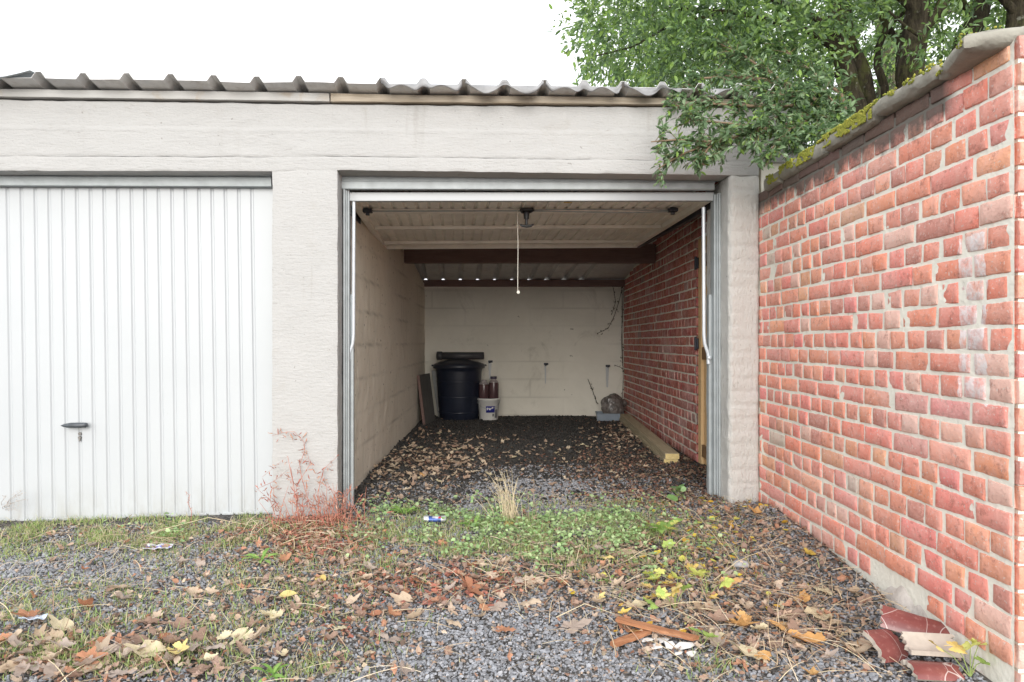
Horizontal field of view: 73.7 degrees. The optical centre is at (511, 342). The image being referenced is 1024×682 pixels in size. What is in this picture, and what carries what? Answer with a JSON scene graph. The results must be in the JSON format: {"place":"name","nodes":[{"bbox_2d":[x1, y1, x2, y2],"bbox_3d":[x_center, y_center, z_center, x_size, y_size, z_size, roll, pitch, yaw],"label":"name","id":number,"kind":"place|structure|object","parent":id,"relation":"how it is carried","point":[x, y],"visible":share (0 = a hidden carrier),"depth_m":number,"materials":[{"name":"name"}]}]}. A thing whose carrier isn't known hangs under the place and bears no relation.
{"place":"outdoors","nodes":[
{"label":"outdoors","id":0,"kind":"place"},
{"bbox_2d":[0,463,986,681],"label":"gravel","id":1,"kind":"structure","parent":0,"point":[462,640],"depth_m":2.84,"materials":[{"name":"gravel"}]},
{"bbox_2d":[0,660,20,672],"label":"fallen leaf","id":2,"kind":"object","parent":1,"relation":"on","point":[10,663],"visible":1,"depth_m":2.42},
{"bbox_2d":[10,609,43,616],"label":"fallen leaf","id":3,"kind":"object","parent":1,"relation":"on","point":[24,613],"visible":0.99,"depth_m":2.75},
{"bbox_2d":[48,614,73,630],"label":"fallen leaf","id":4,"kind":"object","parent":1,"relation":"on","point":[54,622],"visible":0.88,"depth_m":2.70,"materials":[{"name":"plant"}]},
{"bbox_2d":[139,616,165,624],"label":"fallen leaf","id":5,"kind":"object","parent":1,"relation":"on","point":[151,620],"visible":0.97,"depth_m":2.73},
{"bbox_2d":[143,543,172,548],"bbox_3d":[-1.837,1.061,3.541,0.136,0.021,0.091,0,0,-5],"label":"wrapper","id":6,"kind":"object","parent":1,"relation":"on","point":[158,546],"visible":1,"depth_m":3.56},
{"bbox_2d":[165,617,190,628],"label":"fallen leaf","id":7,"kind":"object","parent":1,"relation":"on","point":[181,620],"visible":0.99,"depth_m":2.71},
{"bbox_2d":[190,625,206,641],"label":"fallen leaf","id":8,"kind":"object","parent":1,"relation":"on","point":[201,631],"visible":0.98,"depth_m":2.62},
{"bbox_2d":[389,591,415,604],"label":"fallen leaf","id":9,"kind":"object","parent":1,"relation":"on","point":[405,596],"visible":0.94,"depth_m":2.91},
{"bbox_2d":[516,598,540,606],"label":"fallen leaf","id":10,"kind":"object","parent":1,"relation":"on","point":[530,601],"visible":0.98,"depth_m":2.86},
{"bbox_2d":[558,618,591,633],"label":"fallen leaf","id":11,"kind":"object","parent":1,"relation":"on","point":[573,625],"visible":0.98,"depth_m":2.68,"materials":[{"name":"plant"}]},
{"bbox_2d":[726,639,769,661],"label":"fallen leaf","id":12,"kind":"object","parent":1,"relation":"on","point":[742,648],"visible":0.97,"depth_m":2.45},
{"bbox_2d":[788,629,826,644],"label":"fallen leaf","id":13,"kind":"object","parent":1,"relation":"on","point":[817,636],"visible":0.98,"depth_m":2.51,"materials":[{"name":"plant"}]},
{"bbox_2d":[0,415,991,681],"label":"ground","id":14,"kind":"structure","parent":0,"point":[434,621],"depth_m":3.03,"materials":[{"name":"soil"}]},
{"bbox_2d":[4,634,25,647],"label":"fallen leaf","id":15,"kind":"object","parent":14,"relation":"on","point":[11,639],"visible":0.99,"depth_m":2.56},
{"bbox_2d":[14,660,29,678],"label":"fallen leaf","id":16,"kind":"object","parent":14,"relation":"on","point":[19,671],"visible":0.98,"depth_m":2.38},
{"bbox_2d":[19,657,45,663],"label":"fallen leaf","id":17,"kind":"object","parent":14,"relation":"on","point":[26,660],"visible":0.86,"depth_m":2.45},
{"bbox_2d":[39,648,65,660],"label":"fallen leaf","id":18,"kind":"object","parent":17,"relation":"on","point":[49,656],"visible":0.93,"depth_m":2.45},
{"bbox_2d":[34,623,48,636],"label":"fallen leaf","id":19,"kind":"object","parent":14,"relation":"on","point":[37,632],"visible":0.98,"depth_m":2.63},
{"bbox_2d":[35,635,51,641],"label":"fallen leaf","id":20,"kind":"object","parent":14,"relation":"on","point":[46,637],"visible":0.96,"depth_m":2.60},
{"bbox_2d":[49,628,63,641],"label":"fallen leaf","id":21,"kind":"object","parent":20,"relation":"on","point":[53,631],"visible":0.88,"depth_m":2.62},
{"bbox_2d":[36,640,72,654],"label":"fallen leaf","id":22,"kind":"object","parent":14,"relation":"on","point":[52,646],"visible":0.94,"depth_m":2.53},
{"bbox_2d":[48,637,75,648],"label":"fallen leaf","id":23,"kind":"object","parent":14,"relation":"on","point":[65,641],"visible":0.98,"depth_m":2.54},
{"bbox_2d":[79,662,102,673],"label":"fallen leaf","id":24,"kind":"object","parent":14,"relation":"on","point":[94,668],"visible":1,"depth_m":2.39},
{"bbox_2d":[74,646,108,661],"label":"fallen leaf","id":25,"kind":"object","parent":14,"relation":"on","point":[82,654],"visible":0.77,"depth_m":2.45,"materials":[{"name":"plant"}]},
{"bbox_2d":[72,653,105,666],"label":"fallen leaf","id":26,"kind":"object","parent":25,"relation":"on","point":[86,661],"visible":0.98,"depth_m":2.40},
{"bbox_2d":[95,634,112,652],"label":"fallen leaf","id":27,"kind":"object","parent":14,"relation":"on","point":[103,643],"visible":0.87,"depth_m":2.52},
{"bbox_2d":[108,668,135,676],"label":"fallen leaf","id":28,"kind":"object","parent":14,"relation":"on","point":[119,672],"visible":1,"depth_m":2.36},
{"bbox_2d":[111,638,140,659],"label":"fallen leaf","id":29,"kind":"object","parent":14,"relation":"on","point":[118,647],"visible":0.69,"depth_m":2.52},
{"bbox_2d":[117,643,145,658],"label":"fallen leaf","id":30,"kind":"object","parent":14,"relation":"on","point":[128,650],"visible":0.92,"depth_m":2.49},
{"bbox_2d":[119,634,151,643],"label":"fallen leaf","id":31,"kind":"object","parent":14,"relation":"on","point":[136,639],"visible":0.81,"depth_m":2.59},
{"bbox_2d":[123,640,166,656],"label":"fallen leaf","id":32,"kind":"object","parent":14,"relation":"on","point":[151,647],"visible":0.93,"depth_m":2.50,"materials":[{"name":"plant"}]},
{"bbox_2d":[162,633,181,644],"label":"fallen leaf","id":33,"kind":"object","parent":14,"relation":"on","point":[168,639],"visible":0.94,"depth_m":2.57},
{"bbox_2d":[167,638,188,653],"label":"fallen leaf","id":34,"kind":"object","parent":14,"relation":"on","point":[178,645],"visible":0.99,"depth_m":2.50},
{"bbox_2d":[185,664,212,673],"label":"fallen leaf","id":35,"kind":"object","parent":14,"relation":"on","point":[194,669],"visible":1,"depth_m":2.38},
{"bbox_2d":[229,624,253,644],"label":"fallen leaf","id":36,"kind":"object","parent":14,"relation":"on","point":[240,631],"visible":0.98,"depth_m":2.62,"materials":[{"name":"plant"}]},
{"bbox_2d":[241,548,279,564],"bbox_3d":[-1.251,1.062,3.388,0.185,0.046,0.158,0,0,0],"label":"rosette","id":37,"kind":"object","parent":14,"relation":"on","point":[262,557],"visible":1,"depth_m":3.39,"materials":[{"name":"green plant"}]},
{"bbox_2d":[250,662,290,681],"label":"rosette","id":38,"kind":"object","parent":14,"relation":"on","point":[273,672],"visible":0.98,"depth_m":2.36,"materials":[{"name":"green plant"}]},
{"bbox_2d":[240,428,403,530],"bbox_3d":[-1.080,0.814,3.921,0.950,0.631,0.280,0,0,0],"label":"weed","id":39,"kind":"object","parent":14,"relation":"on","point":[296,498],"visible":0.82,"depth_m":3.90,"materials":[{"name":"red plant"}]},
{"bbox_2d":[227,512,547,637],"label":"litter","id":40,"kind":"object","parent":14,"relation":"on","point":[434,590],"visible":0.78,"depth_m":3.29,"materials":[{"name":"brown plant"}]},
{"bbox_2d":[0,70,804,520],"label":"garage","id":41,"kind":"structure","parent":14,"relation":"on","point":[210,286],"depth_m":4.12,"materials":[{"name":"white paint"}]},
{"bbox_2d":[0,187,272,520],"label":"garage door","id":42,"kind":"structure","parent":41,"relation":"in","point":[136,368],"depth_m":4.10,"materials":[{"name":"white metal"}]},
{"bbox_2d":[350,192,713,363],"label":"garage door","id":43,"kind":"structure","parent":41,"relation":"in","point":[399,220],"depth_m":4.93,"materials":[{"name":"white metal"}]},
{"bbox_2d":[390,505,423,514],"bbox_3d":[-0.643,0.997,4.115,0.217,0.062,0.188,0,0,-25],"label":"rosette","id":44,"kind":"object","parent":14,"relation":"on","point":[403,509],"visible":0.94,"depth_m":4.10,"materials":[{"name":"green plant"}]},
{"bbox_2d":[400,660,414,675],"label":"fallen leaf","id":45,"kind":"object","parent":14,"relation":"on","point":[405,671],"visible":1,"depth_m":2.36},
{"bbox_2d":[0,495,819,681],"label":"grass","id":46,"kind":"structure","parent":14,"relation":"on","point":[93,539],"depth_m":3.36,"materials":[{"name":"plant"}]},
{"bbox_2d":[405,607,425,618],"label":"fallen leaf","id":47,"kind":"object","parent":14,"relation":"on","point":[414,614],"visible":1,"depth_m":2.73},
{"bbox_2d":[417,373,435,424],"bbox_3d":[-1.073,0.712,8.576,0.132,0.631,0.388,0,0,16],"label":"board","id":48,"kind":"object","parent":14,"relation":"on","point":[426,398],"visible":0.84,"depth_m":8.54,"materials":[{"name":"wood"}]},
{"bbox_2d":[98,490,765,617],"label":"weeds","id":49,"kind":"object","parent":14,"relation":"on","point":[546,516],"visible":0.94,"depth_m":3.73,"materials":[{"name":"green plant"}]},
{"bbox_2d":[423,515,445,521],"bbox_3d":[-0.442,1.011,3.911,0.130,0.036,0.054,0,0,-4],"label":"can","id":50,"kind":"object","parent":14,"relation":"on","point":[430,518],"visible":0.98,"depth_m":3.89,"materials":[{"name":"silver metal"}]},
{"bbox_2d":[432,370,439,416],"bbox_3d":[-0.995,0.695,9.257,0.188,0.647,0.030,0,0,0],"label":"board","id":51,"kind":"object","parent":14,"relation":"on","point":[434,376],"visible":0.35,"depth_m":9.25,"materials":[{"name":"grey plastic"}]},
{"bbox_2d":[0,488,907,681],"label":"litter","id":52,"kind":"object","parent":14,"relation":"on","point":[403,642],"visible":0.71,"depth_m":3.00,"materials":[{"name":"plant"}]},
{"bbox_2d":[41,662,64,678],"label":"fallen leaf","id":53,"kind":"object","parent":52,"relation":"on","point":[48,671],"visible":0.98,"depth_m":2.35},
{"bbox_2d":[431,359,486,419],"bbox_3d":[-0.700,0.615,9.020,0.729,0.780,0.684,0,0,0],"label":"bin","id":54,"kind":"object","parent":14,"relation":"on","point":[458,381],"visible":0.97,"depth_m":8.77,"materials":[{"name":"black plastic"}]},
{"bbox_2d":[436,351,483,359],"bbox_3d":[-0.681,0.177,9.000,0.622,0.112,0.112,0,0,4],"label":"pipe","id":55,"kind":"object","parent":54,"relation":"on","point":[440,355],"visible":1,"depth_m":8.96,"materials":[{"name":"grey plastic"}]},
{"bbox_2d":[459,574,484,596],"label":"fallen leaf","id":56,"kind":"object","parent":14,"relation":"on","point":[468,583],"visible":1,"depth_m":3.00,"materials":[{"name":"plant"}]},
{"bbox_2d":[0,490,954,681],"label":"straw","id":57,"kind":"object","parent":14,"relation":"on","point":[670,603],"visible":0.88,"depth_m":2.99,"materials":[{"name":"plant"}]},
{"bbox_2d":[235,640,250,656],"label":"fallen leaf","id":58,"kind":"object","parent":57,"relation":"on","point":[239,646],"visible":0.98,"depth_m":2.51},
{"bbox_2d":[477,398,499,419],"bbox_3d":[-0.306,0.868,8.929,0.306,0.282,0.300,0,0,0],"label":"bucket","id":59,"kind":"object","parent":14,"relation":"on","point":[488,409],"visible":0.94,"depth_m":8.81,"materials":[{"name":"white plastic"}]},
{"bbox_2d":[479,380,488,398],"bbox_3d":[-0.368,0.624,8.909,0.132,0.266,0.132,0,0,0],"label":"jar","id":60,"kind":"object","parent":59,"relation":"in","point":[483,389],"visible":0.81,"depth_m":8.86,"materials":[{"name":"glass"}]},
{"bbox_2d":[489,376,498,398],"bbox_3d":[-0.240,0.602,8.939,0.132,0.310,0.132,0,0,0],"label":"jar","id":61,"kind":"object","parent":59,"relation":"in","point":[493,388],"visible":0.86,"depth_m":8.89,"materials":[{"name":"glass"}]},
{"bbox_2d":[488,601,507,611],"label":"fallen leaf","id":62,"kind":"object","parent":14,"relation":"on","point":[498,605],"visible":1,"depth_m":2.84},
{"bbox_2d":[475,470,524,520],"bbox_3d":[-0.077,0.885,3.987,0.330,0.299,0.218,0,0,0],"label":"grass tuft","id":63,"kind":"object","parent":14,"relation":"on","point":[510,510],"visible":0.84,"depth_m":3.96,"materials":[{"name":"plant"}]},
{"bbox_2d":[364,421,690,499],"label":"litter","id":64,"kind":"object","parent":14,"relation":"on","point":[425,472],"visible":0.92,"depth_m":5.63,"materials":[{"name":"brown plant"}]},
{"bbox_2d":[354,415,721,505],"bbox_3d":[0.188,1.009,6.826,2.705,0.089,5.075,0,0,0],"label":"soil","id":65,"kind":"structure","parent":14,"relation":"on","point":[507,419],"depth_m":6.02,"materials":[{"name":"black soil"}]},
{"bbox_2d":[365,416,723,508],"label":"litter","id":66,"kind":"object","parent":14,"relation":"on","point":[668,482],"visible":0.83,"depth_m":5.32,"materials":[{"name":"brown plant"}]},
{"bbox_2d":[525,481,564,520],"bbox_3d":[0.191,0.891,3.924,0.232,0.280,0.054,0,0,0],"label":"dead stalk","id":67,"kind":"object","parent":14,"relation":"on","point":[537,501],"visible":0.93,"depth_m":3.92,"materials":[{"name":"beige plant"}]},
{"bbox_2d":[595,411,623,420],"bbox_3d":[1.282,0.970,8.964,0.364,0.098,0.324,0,0,5],"label":"tray","id":68,"kind":"object","parent":14,"relation":"on","point":[600,416],"visible":0.61,"depth_m":8.82,"materials":[{"name":"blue plastic"}]},
{"bbox_2d":[601,393,627,413],"bbox_3d":[1.350,0.839,8.972,0.356,0.339,0.261,0,0,0],"label":"plastic bag","id":69,"kind":"object","parent":68,"relation":"in","point":[614,403],"visible":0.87,"depth_m":8.88,"materials":[{"name":"plastic"}]},
{"bbox_2d":[610,629,651,647],"bbox_3d":[0.455,1.113,2.576,0.198,0.028,0.038,0,0,-30],"label":"lath","id":70,"kind":"object","parent":14,"relation":"on","point":[623,640],"visible":0.93,"depth_m":2.56,"materials":[{"name":"brown wood"}]},
{"bbox_2d":[622,599,646,608],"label":"fallen leaf","id":71,"kind":"object","parent":14,"relation":"on","point":[639,603],"visible":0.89,"depth_m":2.86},
{"bbox_2d":[619,417,677,462],"bbox_3d":[1.375,0.986,7.196,0.116,0.046,3.134,0,0,2],"label":"plank","id":72,"kind":"object","parent":14,"relation":"on","point":[646,444],"visible":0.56,"depth_m":6.55,"materials":[{"name":"brown wood"}]},
{"bbox_2d":[620,414,678,458],"bbox_3d":[1.382,0.940,7.184,0.116,0.046,3.134,0,0,2],"label":"plank","id":73,"kind":"object","parent":72,"relation":"on","point":[659,446],"visible":1,"depth_m":6.54,"materials":[{"name":"brown wood"}]},
{"bbox_2d":[642,567,664,582],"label":"maple shoot","id":74,"kind":"object","parent":14,"relation":"on","point":[659,571],"visible":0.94,"depth_m":3.06,"materials":[{"name":"yellow plant"}]},
{"bbox_2d":[615,616,698,640],"bbox_3d":[0.550,1.092,2.602,0.324,0.018,0.040,0,0,32],"label":"lath","id":75,"kind":"object","parent":14,"relation":"on","point":[659,629],"visible":1,"depth_m":2.59,"materials":[{"name":"brown wood"}]},
{"bbox_2d":[637,518,683,534],"bbox_3d":[0.793,0.991,3.688,0.227,0.087,0.310,0,0,43],"label":"rosette","id":76,"kind":"object","parent":14,"relation":"on","point":[661,528],"visible":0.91,"depth_m":3.68,"materials":[{"name":"green plant"}]},
{"bbox_2d":[662,539,685,554],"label":"maple shoot","id":77,"kind":"object","parent":14,"relation":"on","point":[667,544],"visible":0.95,"depth_m":3.44,"materials":[{"name":"yellow plant"}]},
{"bbox_2d":[655,571,695,609],"bbox_3d":[0.683,1.041,2.848,0.126,0.138,0.205,0,0,35],"label":"maple shoot","id":78,"kind":"object","parent":14,"relation":"on","point":[661,592],"visible":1,"depth_m":2.83,"materials":[{"name":"yellow plant"}]},
{"bbox_2d":[667,484,685,502],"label":"seedling","id":79,"kind":"object","parent":14,"relation":"on","point":[682,487],"visible":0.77,"depth_m":4.26,"materials":[{"name":"green plant"}]},
{"bbox_2d":[674,642,694,649],"bbox_3d":[0.638,1.114,2.514,0.086,0.006,0.042,-8,8,-6],"label":"plaster shard","id":80,"kind":"object","parent":14,"relation":"on","point":[685,645],"visible":0.9,"depth_m":2.51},
{"bbox_2d":[547,0,827,88],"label":"tree","id":81,"kind":"object","parent":14,"relation":"on","point":[603,15],"visible":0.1,"depth_m":8.26,"materials":[{"name":"green plant"}]},
{"bbox_2d":[570,497,820,631],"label":"leaves","id":82,"kind":"object","parent":14,"relation":"on","point":[682,557],"visible":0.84,"depth_m":3.42,"materials":[{"name":"brown plant"}]},
{"bbox_2d":[689,627,723,645],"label":"maple shoot","id":83,"kind":"object","parent":14,"relation":"on","point":[706,634],"visible":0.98,"depth_m":2.54,"materials":[{"name":"green plant"}]},
{"bbox_2d":[689,567,734,595],"bbox_3d":[0.869,1.037,2.962,0.200,0.125,0.099,0,0,31],"label":"maple shoot","id":84,"kind":"object","parent":14,"relation":"on","point":[727,582],"visible":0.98,"depth_m":2.95,"materials":[{"name":"yellow plant"}]},
{"bbox_2d":[709,630,726,649],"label":"fallen leaf","id":85,"kind":"object","parent":14,"relation":"on","point":[717,640],"visible":0.99,"depth_m":2.52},
{"bbox_2d":[546,0,893,113],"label":"tree","id":86,"kind":"object","parent":14,"relation":"on","point":[837,39],"visible":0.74,"depth_m":4.88,"materials":[{"name":"green plant"}]},
{"bbox_2d":[707,609,736,621],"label":"fallen leaf","id":87,"kind":"object","parent":14,"relation":"on","point":[718,618],"visible":1,"depth_m":2.70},
{"bbox_2d":[728,610,751,621],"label":"fallen leaf","id":88,"kind":"object","parent":14,"relation":"on","point":[740,613],"visible":0.78,"depth_m":2.70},
{"bbox_2d":[731,560,749,568],"bbox_3d":[1.085,1.054,3.242,0.090,0.039,0.061,0,0,0],"label":"stone","id":89,"kind":"object","parent":14,"relation":"on","point":[738,564],"visible":0.85,"depth_m":3.22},
{"bbox_2d":[726,617,759,625],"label":"fallen leaf","id":90,"kind":"object","parent":14,"relation":"on","point":[741,622],"visible":1,"depth_m":2.63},
{"bbox_2d":[650,20,863,188],"bbox_3d":[1.550,-0.501,4.160,0.993,3.100,1.770,0,0,34],"label":"shrub","id":91,"kind":"object","parent":14,"relation":"on","point":[811,107],"visible":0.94,"depth_m":3.89,"materials":[{"name":"green plant"}]},
{"bbox_2d":[754,650,771,660],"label":"fallen leaf","id":92,"kind":"object","parent":14,"relation":"on","point":[768,653],"visible":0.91,"depth_m":2.42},
{"bbox_2d":[766,619,787,634],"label":"fallen leaf","id":93,"kind":"object","parent":14,"relation":"on","point":[780,625],"visible":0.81,"depth_m":2.63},
{"bbox_2d":[780,608,804,619],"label":"fallen leaf","id":94,"kind":"object","parent":14,"relation":"on","point":[797,610],"visible":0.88,"depth_m":2.75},
{"bbox_2d":[787,618,807,634],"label":"fallen leaf","id":95,"kind":"object","parent":14,"relation":"on","point":[792,624],"visible":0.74,"depth_m":2.60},
{"bbox_2d":[794,589,809,603],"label":"fallen leaf","id":96,"kind":"object","parent":14,"relation":"on","point":[805,598],"visible":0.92,"depth_m":2.88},
{"bbox_2d":[804,606,832,619],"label":"fallen leaf","id":97,"kind":"object","parent":14,"relation":"on","point":[808,609],"visible":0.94,"depth_m":2.72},
{"bbox_2d":[624,26,1023,681],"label":"brick wall","id":98,"kind":"structure","parent":14,"relation":"on","point":[890,376],"depth_m":2.71,"materials":[{"name":"brick"}]},
{"bbox_2d":[588,287,624,403],"bbox_3d":[1.295,0.029,9.345,0.516,1.646,0.058,0,0,-1],"label":"creeper","id":99,"kind":"object","parent":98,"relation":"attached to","point":[622,347],"visible":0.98,"depth_m":9.36,"materials":[{"name":"brown plant"}]},
{"bbox_2d":[694,235,706,464],"bbox_3d":[1.581,0.091,5.176,0.118,1.898,1.108,0,0,0],"label":"door","id":100,"kind":"structure","parent":98,"relation":"in","point":[698,342],"depth_m":5.62,"materials":[{"name":"brown wood"}]},
{"bbox_2d":[846,638,871,646],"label":"fallen leaf","id":101,"kind":"object","parent":14,"relation":"on","point":[859,642],"visible":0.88,"depth_m":2.48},
{"bbox_2d":[840,640,871,653],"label":"fallen leaf","id":102,"kind":"object","parent":101,"relation":"on","point":[862,648],"visible":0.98,"depth_m":2.43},
{"bbox_2d":[752,0,1005,129],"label":"tree","id":103,"kind":"object","parent":14,"relation":"on","point":[892,85],"visible":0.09,"depth_m":9.04,"materials":[{"name":"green plant"}]},
{"bbox_2d":[810,0,951,98],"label":"tree","id":104,"kind":"object","parent":14,"relation":"on","point":[883,80],"visible":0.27,"depth_m":5.69,"materials":[{"name":"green plant"}]},
{"bbox_2d":[862,629,908,662],"bbox_3d":[1.317,1.065,2.400,0.139,0.030,0.120,6,36,-22],"label":"roof tile","id":105,"kind":"object","parent":14,"relation":"on","point":[886,643],"visible":0.98,"depth_m":2.38,"materials":[{"name":"red ceramic"}]},
{"bbox_2d":[879,604,949,633],"bbox_3d":[1.452,1.021,2.458,0.233,0.029,0.095,11,38,24],"label":"roof tile","id":106,"kind":"object","parent":14,"relation":"on","point":[895,619],"visible":0.76,"depth_m":2.46,"materials":[{"name":"red ceramic"}]},
{"bbox_2d":[846,0,1000,89],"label":"tree","id":107,"kind":"object","parent":14,"relation":"on","point":[916,26],"visible":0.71,"depth_m":4.96,"materials":[{"name":"green plant"}]},
{"bbox_2d":[900,631,963,657],"bbox_3d":[1.434,1.036,2.338,0.178,0.026,0.094,0,25,8],"label":"roof tile","id":108,"kind":"object","parent":14,"relation":"on","point":[917,643],"visible":0.94,"depth_m":2.34,"materials":[{"name":"beige ceramic"}]},
{"bbox_2d":[900,659,964,681],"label":"roof tile","id":109,"kind":"object","parent":14,"relation":"on","point":[936,671],"visible":1,"depth_m":2.23,"materials":[{"name":"red ceramic"}]},
{"bbox_2d":[878,0,1004,71],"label":"tree","id":110,"kind":"object","parent":14,"relation":"on","point":[981,13],"visible":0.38,"depth_m":5.22,"materials":[{"name":"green plant"}]},
{"bbox_2d":[928,638,990,676],"bbox_3d":[1.456,1.020,2.226,0.182,0.130,0.098,0,0,11],"label":"maple shoot","id":111,"kind":"object","parent":14,"relation":"on","point":[960,649],"visible":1,"depth_m":2.21,"materials":[{"name":"yellow plant"}]},
{"bbox_2d":[930,0,1023,46],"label":"tree","id":112,"kind":"object","parent":14,"relation":"on","point":[1013,13],"visible":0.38,"depth_m":4.92,"materials":[{"name":"plant"}]},
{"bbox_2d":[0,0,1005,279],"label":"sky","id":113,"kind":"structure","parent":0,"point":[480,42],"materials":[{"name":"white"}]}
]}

